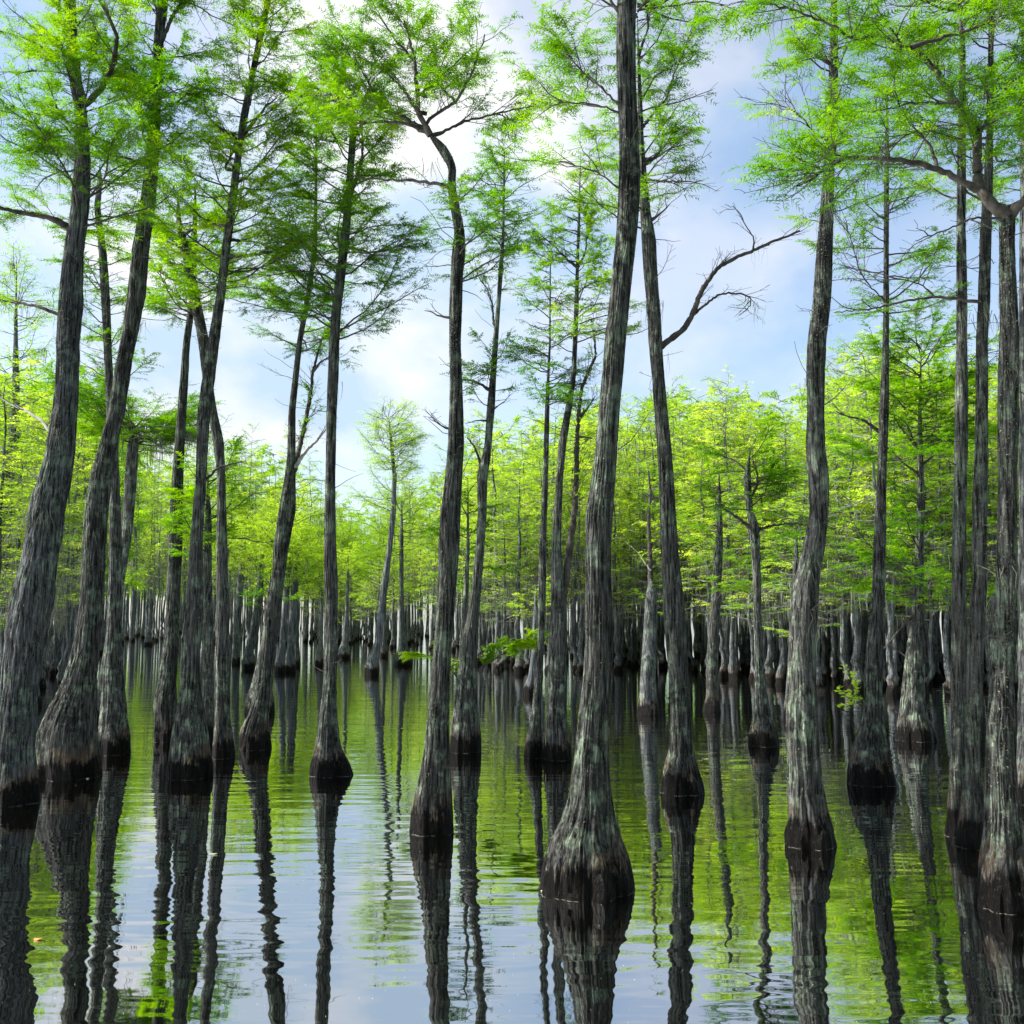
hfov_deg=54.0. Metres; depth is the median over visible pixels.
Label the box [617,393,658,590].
pond cypress
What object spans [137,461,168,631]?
pond cypress
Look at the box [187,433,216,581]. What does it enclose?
pond cypress
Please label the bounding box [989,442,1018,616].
pond cypress
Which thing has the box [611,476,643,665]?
pond cypress
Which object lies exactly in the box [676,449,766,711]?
pond cypress
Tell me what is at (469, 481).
pond cypress
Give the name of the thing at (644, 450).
pond cypress
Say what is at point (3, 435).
pond cypress
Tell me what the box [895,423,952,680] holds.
pond cypress
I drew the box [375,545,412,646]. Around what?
pond cypress
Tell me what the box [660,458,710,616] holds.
pond cypress
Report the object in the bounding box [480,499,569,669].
pond cypress
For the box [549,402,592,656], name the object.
pond cypress
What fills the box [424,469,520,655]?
pond cypress
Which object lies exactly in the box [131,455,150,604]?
pond cypress
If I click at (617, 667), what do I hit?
pond cypress
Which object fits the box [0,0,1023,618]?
sky
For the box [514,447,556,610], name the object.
pond cypress
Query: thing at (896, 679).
pond cypress
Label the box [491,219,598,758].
pond cypress
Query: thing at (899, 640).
pond cypress
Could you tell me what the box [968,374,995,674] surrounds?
pond cypress
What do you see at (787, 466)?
pond cypress
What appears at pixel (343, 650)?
pond cypress
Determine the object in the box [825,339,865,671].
pond cypress
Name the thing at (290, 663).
pond cypress
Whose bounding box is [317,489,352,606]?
pond cypress
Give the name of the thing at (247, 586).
pond cypress
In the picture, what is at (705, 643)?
pond cypress
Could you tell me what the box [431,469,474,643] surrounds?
pond cypress
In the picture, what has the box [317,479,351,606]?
pond cypress
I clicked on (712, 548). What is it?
pond cypress
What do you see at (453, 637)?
pond cypress
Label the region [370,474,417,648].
pond cypress
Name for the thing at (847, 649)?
pond cypress
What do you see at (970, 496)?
pond cypress
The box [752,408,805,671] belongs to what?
pond cypress
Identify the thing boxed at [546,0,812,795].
pond cypress
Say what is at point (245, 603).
pond cypress
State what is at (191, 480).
pond cypress
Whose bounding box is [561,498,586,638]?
pond cypress
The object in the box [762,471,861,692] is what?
pond cypress
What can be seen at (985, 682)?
pond cypress
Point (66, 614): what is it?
pond cypress
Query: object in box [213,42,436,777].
pond cypress
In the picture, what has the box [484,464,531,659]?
pond cypress
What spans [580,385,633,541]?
pond cypress
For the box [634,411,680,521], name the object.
pond cypress
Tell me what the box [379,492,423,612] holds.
pond cypress
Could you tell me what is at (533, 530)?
pond cypress
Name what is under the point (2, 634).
pond cypress
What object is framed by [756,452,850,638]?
pond cypress
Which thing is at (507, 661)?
pond cypress
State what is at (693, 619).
pond cypress
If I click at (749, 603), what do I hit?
pond cypress
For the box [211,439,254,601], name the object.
pond cypress
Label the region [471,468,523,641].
pond cypress
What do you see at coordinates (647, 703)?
pond cypress
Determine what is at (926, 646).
pond cypress
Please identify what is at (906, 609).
pond cypress
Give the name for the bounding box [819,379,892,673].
pond cypress
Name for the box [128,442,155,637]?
pond cypress
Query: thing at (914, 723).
pond cypress
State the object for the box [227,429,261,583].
pond cypress
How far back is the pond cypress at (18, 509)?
22.66 m
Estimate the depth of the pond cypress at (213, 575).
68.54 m
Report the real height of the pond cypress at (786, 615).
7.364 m
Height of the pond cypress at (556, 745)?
8.431 m
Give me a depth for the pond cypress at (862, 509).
27.55 m
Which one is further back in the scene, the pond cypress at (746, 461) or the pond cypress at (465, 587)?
the pond cypress at (746, 461)
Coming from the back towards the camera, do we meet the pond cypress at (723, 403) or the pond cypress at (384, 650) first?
the pond cypress at (384, 650)
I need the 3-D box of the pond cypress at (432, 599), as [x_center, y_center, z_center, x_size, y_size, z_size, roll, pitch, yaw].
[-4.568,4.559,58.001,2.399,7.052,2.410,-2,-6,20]
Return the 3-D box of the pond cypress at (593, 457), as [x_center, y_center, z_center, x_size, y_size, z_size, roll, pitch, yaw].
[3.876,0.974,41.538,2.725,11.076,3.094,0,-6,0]
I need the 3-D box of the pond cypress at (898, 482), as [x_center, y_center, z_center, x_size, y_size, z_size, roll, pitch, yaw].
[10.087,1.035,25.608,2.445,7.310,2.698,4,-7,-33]
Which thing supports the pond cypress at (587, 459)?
on the water
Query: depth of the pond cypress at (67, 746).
11.72 m
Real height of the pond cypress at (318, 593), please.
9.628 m
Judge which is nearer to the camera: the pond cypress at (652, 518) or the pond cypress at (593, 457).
the pond cypress at (652, 518)
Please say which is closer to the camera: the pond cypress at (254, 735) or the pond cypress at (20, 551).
the pond cypress at (254, 735)
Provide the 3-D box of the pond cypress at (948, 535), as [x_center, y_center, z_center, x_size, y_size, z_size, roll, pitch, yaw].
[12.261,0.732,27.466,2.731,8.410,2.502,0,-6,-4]
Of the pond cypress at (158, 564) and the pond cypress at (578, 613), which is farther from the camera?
the pond cypress at (158, 564)
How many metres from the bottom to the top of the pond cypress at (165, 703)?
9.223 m
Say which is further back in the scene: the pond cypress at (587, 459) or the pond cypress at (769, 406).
the pond cypress at (587, 459)
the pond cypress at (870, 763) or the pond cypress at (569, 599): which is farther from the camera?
the pond cypress at (569, 599)
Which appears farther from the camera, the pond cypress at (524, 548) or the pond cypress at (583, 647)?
the pond cypress at (583, 647)
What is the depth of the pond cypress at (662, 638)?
36.93 m
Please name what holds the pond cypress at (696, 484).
on the water
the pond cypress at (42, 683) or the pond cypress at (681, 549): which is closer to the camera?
the pond cypress at (42, 683)
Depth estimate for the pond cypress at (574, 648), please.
34.62 m
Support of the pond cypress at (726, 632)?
on the water
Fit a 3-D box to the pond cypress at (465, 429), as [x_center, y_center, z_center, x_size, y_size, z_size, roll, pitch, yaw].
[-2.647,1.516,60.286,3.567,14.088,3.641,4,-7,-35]
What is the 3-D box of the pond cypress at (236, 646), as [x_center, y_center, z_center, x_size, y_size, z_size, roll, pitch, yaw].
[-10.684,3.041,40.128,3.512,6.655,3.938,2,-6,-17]
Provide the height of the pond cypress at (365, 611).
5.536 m
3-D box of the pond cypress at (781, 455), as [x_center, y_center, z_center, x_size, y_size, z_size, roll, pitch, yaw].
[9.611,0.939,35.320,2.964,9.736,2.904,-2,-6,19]
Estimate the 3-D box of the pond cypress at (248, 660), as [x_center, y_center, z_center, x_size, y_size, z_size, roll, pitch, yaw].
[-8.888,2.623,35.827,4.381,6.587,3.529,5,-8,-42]
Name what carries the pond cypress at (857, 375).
on the water
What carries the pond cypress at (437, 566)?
on the water
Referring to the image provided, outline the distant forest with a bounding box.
[0,336,1018,668]
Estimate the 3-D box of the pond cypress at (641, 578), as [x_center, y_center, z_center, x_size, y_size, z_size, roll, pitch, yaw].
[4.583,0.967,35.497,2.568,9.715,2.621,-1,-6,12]
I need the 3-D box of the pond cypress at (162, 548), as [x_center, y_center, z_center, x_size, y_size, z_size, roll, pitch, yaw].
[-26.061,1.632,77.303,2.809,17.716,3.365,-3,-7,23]
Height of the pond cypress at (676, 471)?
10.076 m
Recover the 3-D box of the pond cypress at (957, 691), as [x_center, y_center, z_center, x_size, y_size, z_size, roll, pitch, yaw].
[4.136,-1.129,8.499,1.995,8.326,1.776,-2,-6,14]
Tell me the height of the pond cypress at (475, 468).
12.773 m
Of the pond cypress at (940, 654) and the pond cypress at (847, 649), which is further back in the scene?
the pond cypress at (940, 654)
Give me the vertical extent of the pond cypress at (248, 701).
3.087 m
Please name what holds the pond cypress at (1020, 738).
on the water
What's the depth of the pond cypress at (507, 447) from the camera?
41.51 m
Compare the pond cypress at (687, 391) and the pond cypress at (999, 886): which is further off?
the pond cypress at (687, 391)
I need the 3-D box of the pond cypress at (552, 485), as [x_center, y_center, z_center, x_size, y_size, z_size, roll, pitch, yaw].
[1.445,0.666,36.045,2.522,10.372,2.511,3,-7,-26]
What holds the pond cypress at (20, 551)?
on the water
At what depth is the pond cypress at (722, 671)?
30.97 m
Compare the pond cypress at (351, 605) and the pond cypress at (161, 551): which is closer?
the pond cypress at (351, 605)
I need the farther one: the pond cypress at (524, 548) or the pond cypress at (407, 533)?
the pond cypress at (407, 533)
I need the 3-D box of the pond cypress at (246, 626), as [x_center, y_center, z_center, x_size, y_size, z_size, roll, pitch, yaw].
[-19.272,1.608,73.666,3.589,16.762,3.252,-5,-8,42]
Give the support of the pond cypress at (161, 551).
on the water
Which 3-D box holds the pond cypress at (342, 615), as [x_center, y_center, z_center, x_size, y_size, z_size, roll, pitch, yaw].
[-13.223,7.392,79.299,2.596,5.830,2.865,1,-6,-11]
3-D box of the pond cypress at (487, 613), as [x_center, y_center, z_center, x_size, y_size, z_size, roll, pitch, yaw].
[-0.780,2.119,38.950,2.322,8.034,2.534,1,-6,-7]
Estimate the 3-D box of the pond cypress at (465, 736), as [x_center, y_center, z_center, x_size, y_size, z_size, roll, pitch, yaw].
[-0.407,-1.016,13.891,1.949,9.230,1.751,5,-8,-37]
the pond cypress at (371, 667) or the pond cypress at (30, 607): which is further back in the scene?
the pond cypress at (371, 667)
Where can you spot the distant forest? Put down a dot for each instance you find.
(144, 600)
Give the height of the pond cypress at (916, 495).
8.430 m
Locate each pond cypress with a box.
[0,0,211,807]
[0,233,75,622]
[0,343,65,594]
[0,345,76,608]
[0,373,32,575]
[0,376,45,677]
[0,390,94,705]
[0,405,84,631]
[0,416,32,588]
[0,424,89,642]
[0,442,22,571]
[1,389,52,598]
[4,400,88,687]
[9,413,120,687]
[9,452,82,609]
[11,383,87,584]
[23,424,108,681]
[30,0,253,781]
[30,384,97,672]
[37,162,162,755]
[37,339,226,723]
[48,419,95,675]
[51,419,122,669]
[54,407,122,635]
[58,369,108,671]
[62,379,130,628]
[109,474,148,643]
[114,0,335,780]
[117,168,258,758]
[123,456,154,614]
[124,456,143,638]
[127,451,155,640]
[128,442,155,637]
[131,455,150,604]
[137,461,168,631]
[138,451,170,639]
[138,464,167,633]
[139,458,187,638]
[140,461,181,640]
[143,160,263,742]
[145,466,167,634]
[149,459,181,621]
[153,433,296,741]
[154,450,191,576]
[155,449,191,592]
[166,442,194,639]
[181,443,214,594]
[182,442,213,579]
[182,453,204,585]
[185,440,215,575]
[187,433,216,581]
[191,446,216,637]
[203,448,229,639]
[209,485,240,644]
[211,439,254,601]
[211,508,272,663]
[212,450,238,597]
[212,489,241,594]
[212,493,319,668]
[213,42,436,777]
[225,94,379,750]
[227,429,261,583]
[227,478,358,672]
[229,437,258,639]
[230,454,250,641]
[230,503,254,639]
[231,421,268,642]
[237,572,301,713]
[239,442,270,591]
[242,507,359,671]
[244,470,282,638]
[245,541,339,665]
[249,535,369,665]
[265,476,280,588]
[268,427,310,643]
[271,0,577,836]
[294,484,322,632]
[295,439,324,641]
[300,561,324,642]
[305,463,338,638]
[305,505,396,657]
[310,520,324,640]
[313,536,344,617]
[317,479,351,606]
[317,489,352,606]
[335,491,359,642]
[336,511,365,640]
[337,518,424,656]
[338,554,363,614]
[338,560,365,643]
[338,566,363,643]
[338,580,360,640]
[341,392,433,674]
[341,575,371,642]
[343,472,466,664]
[351,553,377,641]
[351,564,390,645]
[353,544,381,643]
[356,577,374,639]
[357,503,398,612]
[361,513,398,611]
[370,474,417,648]
[370,480,400,642]
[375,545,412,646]
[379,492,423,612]
[385,471,421,600]
[395,476,425,632]
[395,500,435,644]
[396,470,426,643]
[396,480,422,630]
[397,461,429,641]
[398,128,558,753]
[404,507,430,641]
[412,473,462,637]
[412,536,437,648]
[418,442,464,586]
[422,451,446,600]
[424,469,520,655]
[427,478,468,613]
[427,487,468,641]
[428,454,474,650]
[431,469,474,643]
[456,490,523,666]
[457,434,507,647]
[458,414,509,592]
[458,446,511,663]
[459,425,482,574]
[459,470,491,652]
[460,456,510,658]
[461,464,516,664]
[467,406,536,668]
[469,457,564,673]
[469,480,536,670]
[470,425,522,647]
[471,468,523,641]
[473,490,538,666]
[479,0,710,903]
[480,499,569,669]
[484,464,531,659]
[485,479,530,664]
[487,442,551,665]
[487,461,548,663]
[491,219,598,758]
[493,483,529,656]
[500,418,549,660]
[505,567,550,695]
[506,442,584,671]
[508,430,573,653]
[510,419,555,630]
[511,393,576,601]
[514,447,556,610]
[516,156,645,760]
[521,464,585,603]
[524,426,582,605]
[525,437,582,651]
[533,410,624,672]
[537,404,612,670]
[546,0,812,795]
[547,405,645,608]
[548,434,581,659]
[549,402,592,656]
[549,466,587,647]
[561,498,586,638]
[566,420,595,597]
[567,399,616,586]
[574,393,639,666]
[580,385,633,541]
[580,416,634,572]
[582,446,637,654]
[588,414,647,662]
[594,444,646,671]
[611,397,659,667]
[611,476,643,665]
[612,403,660,669]
[612,408,700,670]
[612,433,652,665]
[612,461,647,664]
[612,461,687,671]
[614,421,677,626]
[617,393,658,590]
[617,398,692,668]
[625,452,662,715]
[626,390,691,666]
[626,417,649,545]
[629,392,711,610]
[629,409,678,547]
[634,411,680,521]
[635,374,713,567]
[641,422,698,596]
[642,462,703,633]
[650,409,713,668]
[655,421,696,589]
[658,426,746,675]
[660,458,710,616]
[662,430,713,671]
[671,411,808,746]
[672,382,733,584]
[673,387,762,677]
[674,418,727,608]
[676,376,777,675]
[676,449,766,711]
[678,400,728,665]
[678,408,714,651]
[681,0,1023,914]
[681,443,742,672]
[685,364,761,631]
[688,443,722,628]
[689,458,742,669]
[690,401,766,681]
[690,409,780,669]
[690,448,761,663]
[696,376,761,676]
[697,385,741,545]
[699,409,767,619]
[703,461,789,683]
[711,437,780,620]
[711,451,784,679]
[712,408,778,656]
[715,381,770,671]
[720,395,778,565]
[722,439,803,681]
[727,0,932,850]
[730,423,788,670]
[733,381,788,472]
[735,400,833,620]
[738,445,808,685]
[739,435,780,664]
[741,612,750,661]
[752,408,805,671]
[752,414,829,576]
[756,392,804,667]
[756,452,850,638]
[757,436,839,624]
[759,401,805,644]
[760,525,845,720]
[761,422,809,677]
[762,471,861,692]
[767,462,838,627]
[779,421,848,603]
[781,399,855,664]
[782,346,875,677]
[782,364,876,684]
[786,442,867,680]
[794,42,973,787]
[798,367,876,674]
[800,382,911,690]
[800,383,841,668]
[804,386,871,687]
[805,391,875,682]
[806,334,953,695]
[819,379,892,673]
[823,368,890,638]
[824,403,915,618]
[825,330,914,687]
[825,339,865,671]
[825,353,873,657]
[826,288,998,742]
[826,333,902,616]
[830,0,1023,850]
[831,322,935,693]
[837,348,896,417]
[839,370,926,676]
[844,363,933,681]
[845,354,939,679]
[846,347,966,635]
[857,406,951,689]
[858,424,940,662]
[862,0,1023,837]
[862,350,916,658]
[871,406,932,673]
[872,365,971,683]
[886,413,971,692]
[889,415,951,617]
[890,367,997,694]
[895,0,1023,804]
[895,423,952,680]
[902,344,974,665]
[906,429,968,620]
[908,387,996,620]
[911,392,993,665]
[912,374,952,668]
[913,357,968,678]
[914,381,972,568]
[927,368,1018,688]
[928,368,997,677]
[929,401,1018,621]
[930,348,1018,612]
[930,391,968,674]
[938,405,1018,692]
[944,380,1018,619]
[950,327,1019,691]
[967,378,1019,607]
[967,380,1018,591]
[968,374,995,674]
[971,358,997,528]
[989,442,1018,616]
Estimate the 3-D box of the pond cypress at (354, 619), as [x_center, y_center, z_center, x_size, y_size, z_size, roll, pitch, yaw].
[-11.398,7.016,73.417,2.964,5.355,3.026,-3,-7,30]
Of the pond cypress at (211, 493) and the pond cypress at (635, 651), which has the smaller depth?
the pond cypress at (635, 651)
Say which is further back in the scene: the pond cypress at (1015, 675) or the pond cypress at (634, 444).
the pond cypress at (634, 444)
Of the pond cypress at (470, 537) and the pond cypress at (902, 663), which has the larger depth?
the pond cypress at (470, 537)
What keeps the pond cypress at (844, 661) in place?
on the water
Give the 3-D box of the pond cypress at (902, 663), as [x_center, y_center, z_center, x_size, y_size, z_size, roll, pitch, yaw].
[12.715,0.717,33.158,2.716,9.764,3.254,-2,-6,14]
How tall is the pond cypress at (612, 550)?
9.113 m
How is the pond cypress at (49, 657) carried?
on the water
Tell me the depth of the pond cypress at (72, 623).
28.30 m
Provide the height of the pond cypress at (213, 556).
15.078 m
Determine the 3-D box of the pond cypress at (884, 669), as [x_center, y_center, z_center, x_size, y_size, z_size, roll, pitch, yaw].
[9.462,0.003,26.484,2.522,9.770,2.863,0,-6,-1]
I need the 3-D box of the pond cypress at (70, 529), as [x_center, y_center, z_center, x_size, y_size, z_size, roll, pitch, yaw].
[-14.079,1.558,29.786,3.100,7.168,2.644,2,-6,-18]
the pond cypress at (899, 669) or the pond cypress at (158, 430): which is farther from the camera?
the pond cypress at (899, 669)
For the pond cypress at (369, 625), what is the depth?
70.78 m
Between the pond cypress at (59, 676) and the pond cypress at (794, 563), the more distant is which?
the pond cypress at (59, 676)
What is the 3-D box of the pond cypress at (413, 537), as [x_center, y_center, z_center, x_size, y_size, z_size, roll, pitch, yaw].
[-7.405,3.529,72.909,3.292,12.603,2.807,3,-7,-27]
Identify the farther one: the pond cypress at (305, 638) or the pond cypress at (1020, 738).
the pond cypress at (305, 638)
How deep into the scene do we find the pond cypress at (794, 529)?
30.65 m
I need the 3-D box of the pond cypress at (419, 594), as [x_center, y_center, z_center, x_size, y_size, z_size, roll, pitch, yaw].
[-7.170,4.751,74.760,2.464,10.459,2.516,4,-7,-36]
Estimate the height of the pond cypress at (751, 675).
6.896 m
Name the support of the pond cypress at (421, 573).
on the water
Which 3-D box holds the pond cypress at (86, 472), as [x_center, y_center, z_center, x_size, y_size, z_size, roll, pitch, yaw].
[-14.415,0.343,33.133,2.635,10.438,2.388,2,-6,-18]
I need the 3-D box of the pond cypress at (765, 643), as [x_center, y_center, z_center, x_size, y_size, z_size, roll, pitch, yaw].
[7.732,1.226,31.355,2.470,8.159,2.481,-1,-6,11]
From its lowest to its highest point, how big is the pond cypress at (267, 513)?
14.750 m
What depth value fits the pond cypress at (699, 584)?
35.66 m
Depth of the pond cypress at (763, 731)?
14.38 m
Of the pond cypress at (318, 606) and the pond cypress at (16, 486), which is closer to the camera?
the pond cypress at (16, 486)
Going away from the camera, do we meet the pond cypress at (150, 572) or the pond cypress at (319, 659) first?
the pond cypress at (319, 659)
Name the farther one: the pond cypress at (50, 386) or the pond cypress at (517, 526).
the pond cypress at (517, 526)
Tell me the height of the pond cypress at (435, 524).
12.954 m
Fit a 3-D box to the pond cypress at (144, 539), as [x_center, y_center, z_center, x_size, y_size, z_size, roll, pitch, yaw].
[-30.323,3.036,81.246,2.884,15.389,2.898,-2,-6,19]
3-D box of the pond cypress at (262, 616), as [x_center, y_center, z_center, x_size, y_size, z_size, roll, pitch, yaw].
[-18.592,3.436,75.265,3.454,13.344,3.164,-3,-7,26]
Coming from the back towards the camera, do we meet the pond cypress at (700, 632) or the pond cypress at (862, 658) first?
the pond cypress at (700, 632)
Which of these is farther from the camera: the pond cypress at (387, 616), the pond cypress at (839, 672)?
the pond cypress at (387, 616)
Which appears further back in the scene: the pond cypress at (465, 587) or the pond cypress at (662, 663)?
the pond cypress at (662, 663)
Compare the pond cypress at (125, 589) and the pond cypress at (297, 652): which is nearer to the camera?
the pond cypress at (297, 652)
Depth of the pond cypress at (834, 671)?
27.50 m
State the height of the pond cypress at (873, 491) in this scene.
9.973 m
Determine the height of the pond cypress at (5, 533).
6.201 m
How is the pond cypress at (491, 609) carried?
on the water
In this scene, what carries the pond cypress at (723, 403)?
on the water
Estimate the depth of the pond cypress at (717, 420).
39.63 m
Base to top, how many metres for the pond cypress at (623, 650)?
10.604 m
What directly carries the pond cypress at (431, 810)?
on the water
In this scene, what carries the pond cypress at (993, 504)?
on the water
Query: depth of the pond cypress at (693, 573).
31.97 m
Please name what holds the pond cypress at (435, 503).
on the water
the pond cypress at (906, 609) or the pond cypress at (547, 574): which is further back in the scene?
the pond cypress at (547, 574)
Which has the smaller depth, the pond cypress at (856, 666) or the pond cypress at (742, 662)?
the pond cypress at (856, 666)
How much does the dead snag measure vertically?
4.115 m
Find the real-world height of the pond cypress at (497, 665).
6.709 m
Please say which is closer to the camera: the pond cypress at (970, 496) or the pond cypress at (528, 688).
the pond cypress at (528, 688)
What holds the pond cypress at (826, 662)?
on the water
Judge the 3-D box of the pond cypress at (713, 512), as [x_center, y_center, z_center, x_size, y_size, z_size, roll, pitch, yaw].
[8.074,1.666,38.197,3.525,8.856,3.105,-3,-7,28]
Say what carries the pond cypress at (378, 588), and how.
on the water
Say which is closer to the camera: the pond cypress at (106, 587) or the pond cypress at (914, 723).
the pond cypress at (914, 723)
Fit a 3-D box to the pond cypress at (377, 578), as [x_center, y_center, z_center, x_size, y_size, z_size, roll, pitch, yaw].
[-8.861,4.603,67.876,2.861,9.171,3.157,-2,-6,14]
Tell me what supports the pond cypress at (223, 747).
on the water
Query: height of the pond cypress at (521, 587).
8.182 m
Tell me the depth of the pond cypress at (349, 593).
72.24 m
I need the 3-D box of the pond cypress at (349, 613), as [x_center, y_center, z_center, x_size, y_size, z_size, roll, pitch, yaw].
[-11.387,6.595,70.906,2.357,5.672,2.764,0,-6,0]
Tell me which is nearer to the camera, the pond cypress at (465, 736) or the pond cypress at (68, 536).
the pond cypress at (465, 736)
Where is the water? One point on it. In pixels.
(300, 897)
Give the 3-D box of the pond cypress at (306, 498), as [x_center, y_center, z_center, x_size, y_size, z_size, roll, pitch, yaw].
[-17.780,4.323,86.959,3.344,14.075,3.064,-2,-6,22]
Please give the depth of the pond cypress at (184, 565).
82.39 m
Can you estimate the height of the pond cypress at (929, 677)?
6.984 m
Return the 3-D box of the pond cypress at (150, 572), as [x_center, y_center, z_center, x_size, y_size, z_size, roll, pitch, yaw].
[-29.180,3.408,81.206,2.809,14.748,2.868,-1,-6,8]
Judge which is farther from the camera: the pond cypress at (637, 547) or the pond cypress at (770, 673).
the pond cypress at (637, 547)
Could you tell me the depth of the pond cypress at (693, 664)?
34.18 m
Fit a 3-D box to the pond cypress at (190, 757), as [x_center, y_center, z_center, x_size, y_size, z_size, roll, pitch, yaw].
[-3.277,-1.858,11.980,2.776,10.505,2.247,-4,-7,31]
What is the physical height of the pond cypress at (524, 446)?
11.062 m
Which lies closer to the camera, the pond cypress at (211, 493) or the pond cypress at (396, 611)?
the pond cypress at (396, 611)
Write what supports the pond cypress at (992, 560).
on the water
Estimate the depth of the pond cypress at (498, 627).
35.98 m
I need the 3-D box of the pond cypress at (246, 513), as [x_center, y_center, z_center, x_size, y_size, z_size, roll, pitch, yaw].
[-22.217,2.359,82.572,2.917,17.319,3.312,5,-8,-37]
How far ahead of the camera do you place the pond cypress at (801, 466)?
31.68 m
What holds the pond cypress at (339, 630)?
on the water
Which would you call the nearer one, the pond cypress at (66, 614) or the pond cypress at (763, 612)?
the pond cypress at (66, 614)
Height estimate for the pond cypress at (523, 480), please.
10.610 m
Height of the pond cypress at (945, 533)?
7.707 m
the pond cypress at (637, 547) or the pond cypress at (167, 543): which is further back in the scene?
the pond cypress at (167, 543)
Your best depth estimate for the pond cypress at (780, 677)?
27.07 m
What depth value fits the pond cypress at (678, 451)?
34.80 m
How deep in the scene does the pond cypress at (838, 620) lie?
29.52 m
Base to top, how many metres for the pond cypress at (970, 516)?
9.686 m
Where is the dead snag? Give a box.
[143,588,152,644]
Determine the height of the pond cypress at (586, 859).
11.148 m
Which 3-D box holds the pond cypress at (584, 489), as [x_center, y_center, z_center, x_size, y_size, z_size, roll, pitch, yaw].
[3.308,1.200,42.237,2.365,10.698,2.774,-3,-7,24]
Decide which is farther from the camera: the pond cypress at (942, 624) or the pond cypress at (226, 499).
the pond cypress at (226, 499)
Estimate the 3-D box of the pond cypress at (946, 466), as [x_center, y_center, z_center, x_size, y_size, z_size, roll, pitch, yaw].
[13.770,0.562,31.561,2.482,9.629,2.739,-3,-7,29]
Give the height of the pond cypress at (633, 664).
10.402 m
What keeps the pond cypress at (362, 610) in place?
on the water
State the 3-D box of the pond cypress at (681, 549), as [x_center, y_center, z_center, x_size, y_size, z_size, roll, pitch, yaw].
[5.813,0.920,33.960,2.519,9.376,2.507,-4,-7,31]
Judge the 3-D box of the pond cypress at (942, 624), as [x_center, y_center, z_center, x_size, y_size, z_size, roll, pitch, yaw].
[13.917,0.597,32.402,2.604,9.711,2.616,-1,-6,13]
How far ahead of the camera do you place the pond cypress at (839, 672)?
30.74 m
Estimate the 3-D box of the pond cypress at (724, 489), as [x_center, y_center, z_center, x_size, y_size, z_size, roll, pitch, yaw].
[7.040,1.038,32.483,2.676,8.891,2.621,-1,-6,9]
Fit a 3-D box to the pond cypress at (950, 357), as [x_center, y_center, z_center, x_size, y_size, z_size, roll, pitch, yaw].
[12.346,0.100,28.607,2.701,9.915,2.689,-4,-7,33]
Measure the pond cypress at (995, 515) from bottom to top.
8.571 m
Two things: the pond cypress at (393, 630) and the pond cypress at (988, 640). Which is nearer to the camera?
the pond cypress at (988, 640)
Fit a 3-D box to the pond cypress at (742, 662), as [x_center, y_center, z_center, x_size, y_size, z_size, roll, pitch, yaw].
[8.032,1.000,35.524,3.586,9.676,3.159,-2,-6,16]
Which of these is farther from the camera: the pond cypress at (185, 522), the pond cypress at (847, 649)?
the pond cypress at (185, 522)
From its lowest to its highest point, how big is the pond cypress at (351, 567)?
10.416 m
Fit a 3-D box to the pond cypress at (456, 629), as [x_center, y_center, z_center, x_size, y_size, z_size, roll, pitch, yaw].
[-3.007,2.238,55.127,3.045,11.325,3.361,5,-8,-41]
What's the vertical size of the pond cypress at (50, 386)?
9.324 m
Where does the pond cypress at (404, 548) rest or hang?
on the water
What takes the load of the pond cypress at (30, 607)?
on the water
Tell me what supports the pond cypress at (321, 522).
on the water
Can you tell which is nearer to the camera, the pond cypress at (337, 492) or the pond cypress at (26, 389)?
the pond cypress at (26, 389)
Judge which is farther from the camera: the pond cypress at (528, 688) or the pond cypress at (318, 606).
the pond cypress at (318, 606)
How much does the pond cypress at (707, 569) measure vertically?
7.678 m
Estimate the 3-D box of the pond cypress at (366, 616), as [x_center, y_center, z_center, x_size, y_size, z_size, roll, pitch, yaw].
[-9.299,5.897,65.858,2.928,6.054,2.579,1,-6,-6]
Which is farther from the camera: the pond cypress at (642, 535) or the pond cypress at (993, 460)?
the pond cypress at (642, 535)
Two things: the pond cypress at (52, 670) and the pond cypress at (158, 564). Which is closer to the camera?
the pond cypress at (52, 670)
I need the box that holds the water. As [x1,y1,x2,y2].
[0,619,1023,1023]
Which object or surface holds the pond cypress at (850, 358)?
on the water
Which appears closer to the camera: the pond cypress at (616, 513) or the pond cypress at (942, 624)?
the pond cypress at (942, 624)
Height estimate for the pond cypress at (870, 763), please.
8.929 m
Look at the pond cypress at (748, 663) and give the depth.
33.60 m
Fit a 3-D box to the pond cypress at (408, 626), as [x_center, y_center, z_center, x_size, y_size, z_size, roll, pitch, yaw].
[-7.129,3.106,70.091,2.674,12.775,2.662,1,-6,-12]
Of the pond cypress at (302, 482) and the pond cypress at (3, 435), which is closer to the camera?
the pond cypress at (3, 435)
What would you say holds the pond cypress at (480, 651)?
on the water
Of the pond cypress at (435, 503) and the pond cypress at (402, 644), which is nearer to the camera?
the pond cypress at (402, 644)
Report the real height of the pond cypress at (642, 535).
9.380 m
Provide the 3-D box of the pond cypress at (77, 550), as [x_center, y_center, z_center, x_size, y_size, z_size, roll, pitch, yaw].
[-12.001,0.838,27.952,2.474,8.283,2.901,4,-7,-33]
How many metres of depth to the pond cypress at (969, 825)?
8.13 m
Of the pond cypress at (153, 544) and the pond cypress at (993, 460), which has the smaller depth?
the pond cypress at (993, 460)
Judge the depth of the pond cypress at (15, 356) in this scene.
25.98 m
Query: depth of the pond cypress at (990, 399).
37.06 m
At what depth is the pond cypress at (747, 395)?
39.61 m
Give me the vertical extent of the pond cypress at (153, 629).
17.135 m
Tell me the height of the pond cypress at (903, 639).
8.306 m
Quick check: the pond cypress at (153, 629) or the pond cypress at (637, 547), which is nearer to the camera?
the pond cypress at (637, 547)

